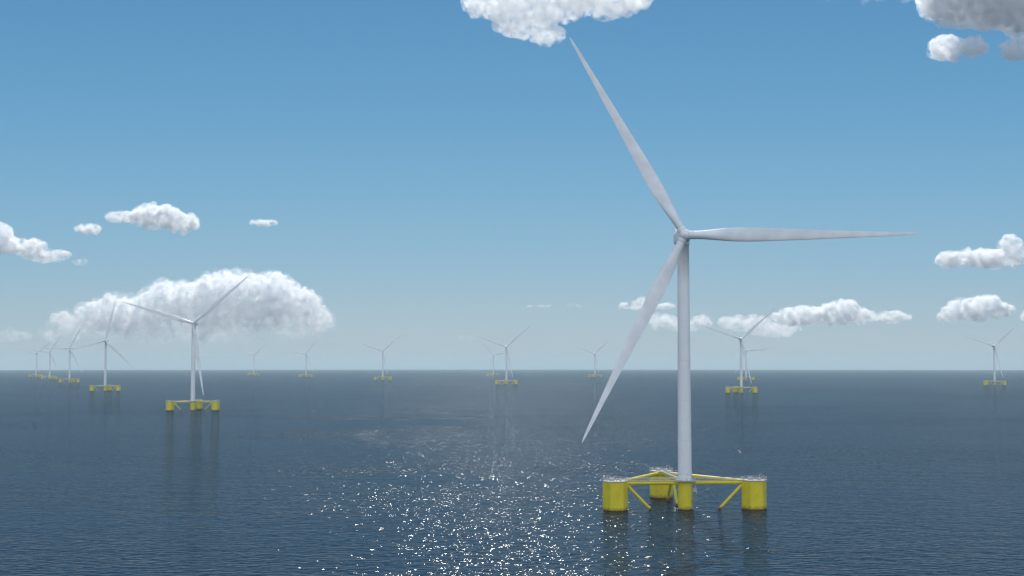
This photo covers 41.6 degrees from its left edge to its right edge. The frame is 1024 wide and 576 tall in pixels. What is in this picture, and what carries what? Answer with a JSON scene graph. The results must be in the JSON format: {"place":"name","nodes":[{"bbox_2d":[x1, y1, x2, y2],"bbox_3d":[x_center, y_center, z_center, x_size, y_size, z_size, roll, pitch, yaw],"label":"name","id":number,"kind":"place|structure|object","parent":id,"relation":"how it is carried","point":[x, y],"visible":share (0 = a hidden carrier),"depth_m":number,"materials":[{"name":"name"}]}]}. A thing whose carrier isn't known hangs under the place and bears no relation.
{"place":"outdoors","nodes":[
{"label":"outdoors","id":0,"kind":"place"},
{"bbox_2d":[0,370,1023,575],"bbox_3d":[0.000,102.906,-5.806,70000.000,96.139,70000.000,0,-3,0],"label":"sea","id":1,"kind":"structure","parent":0,"point":[482,473],"depth_m":684.49,"materials":[{"name":"liquid"}]},
{"bbox_2d":[20,342,49,376],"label":"floating wind turbine","id":2,"kind":"object","parent":1,"relation":"in","point":[36,362],"visible":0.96,"depth_m":5987.57,"materials":[{"name":"yellow paint"}]},
{"bbox_2d":[28,334,61,378],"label":"floating wind turbine","id":3,"kind":"object","parent":1,"relation":"in","point":[52,377],"visible":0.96,"depth_m":5188.73,"materials":[{"name":"yellow paint"}]},
{"bbox_2d":[42,324,82,382],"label":"floating wind turbine","id":4,"kind":"object","parent":1,"relation":"in","point":[71,379],"visible":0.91,"depth_m":4100.28,"materials":[{"name":"white paint"}]},
{"bbox_2d":[66,299,134,390],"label":"floating wind turbine","id":5,"kind":"object","parent":1,"relation":"in","point":[105,385],"visible":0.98,"depth_m":2772.16,"materials":[{"name":"white paint"}]},
{"bbox_2d":[124,276,247,410],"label":"floating wind turbine","id":6,"kind":"object","parent":1,"relation":"in","point":[195,404],"visible":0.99,"depth_m":1600.88,"materials":[{"name":"white paint"}]},
{"bbox_2d":[238,344,265,374],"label":"floating wind turbine","id":7,"kind":"object","parent":1,"relation":"in","point":[253,373],"visible":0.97,"depth_m":7036.19,"materials":[{"name":"yellow paint"}]},
{"bbox_2d":[288,338,317,376],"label":"floating wind turbine","id":8,"kind":"object","parent":1,"relation":"in","point":[306,375],"visible":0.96,"depth_m":5967.59,"materials":[{"name":"yellow paint"}]},
{"bbox_2d":[360,335,400,379],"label":"floating wind turbine","id":9,"kind":"object","parent":1,"relation":"in","point":[382,376],"visible":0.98,"depth_m":4789.63,"materials":[{"name":"white paint"}]},
{"bbox_2d":[482,342,503,374],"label":"floating wind turbine","id":10,"kind":"object","parent":1,"relation":"in","point":[493,373],"visible":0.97,"depth_m":6936.06,"materials":[{"name":"yellow paint"}]},
{"bbox_2d":[477,326,529,383],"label":"floating wind turbine","id":11,"kind":"object","parent":1,"relation":"in","point":[505,381],"visible":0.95,"depth_m":3711.61,"materials":[{"name":"white paint"}]},
{"bbox_2d":[576,343,605,376],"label":"floating wind turbine","id":12,"kind":"object","parent":1,"relation":"in","point":[594,360],"visible":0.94,"depth_m":5908.27,"materials":[{"name":"yellow paint"}]},
{"bbox_2d":[699,309,773,392],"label":"floating wind turbine","id":13,"kind":"object","parent":1,"relation":"in","point":[741,387],"visible":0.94,"depth_m":2583.41,"materials":[{"name":"white paint"}]},
{"bbox_2d":[569,37,917,511],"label":"floating wind turbine","id":14,"kind":"object","parent":1,"relation":"in","point":[662,483],"visible":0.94,"depth_m":509.73,"materials":[{"name":"yellow paint"}]},
{"bbox_2d":[734,332,766,379],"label":"floating wind turbine","id":15,"kind":"object","parent":1,"relation":"in","point":[745,377],"visible":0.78,"depth_m":4768.93,"materials":[{"name":"white paint"}]},
{"bbox_2d":[965,324,1017,384],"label":"floating wind turbine","id":16,"kind":"object","parent":1,"relation":"in","point":[986,382],"visible":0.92,"depth_m":3561.87,"materials":[{"name":"white paint"}]},
{"bbox_2d":[0,0,1023,369],"label":"sky","id":17,"kind":"structure","parent":0,"point":[440,176],"materials":[{"name":"blue"}]}
]}

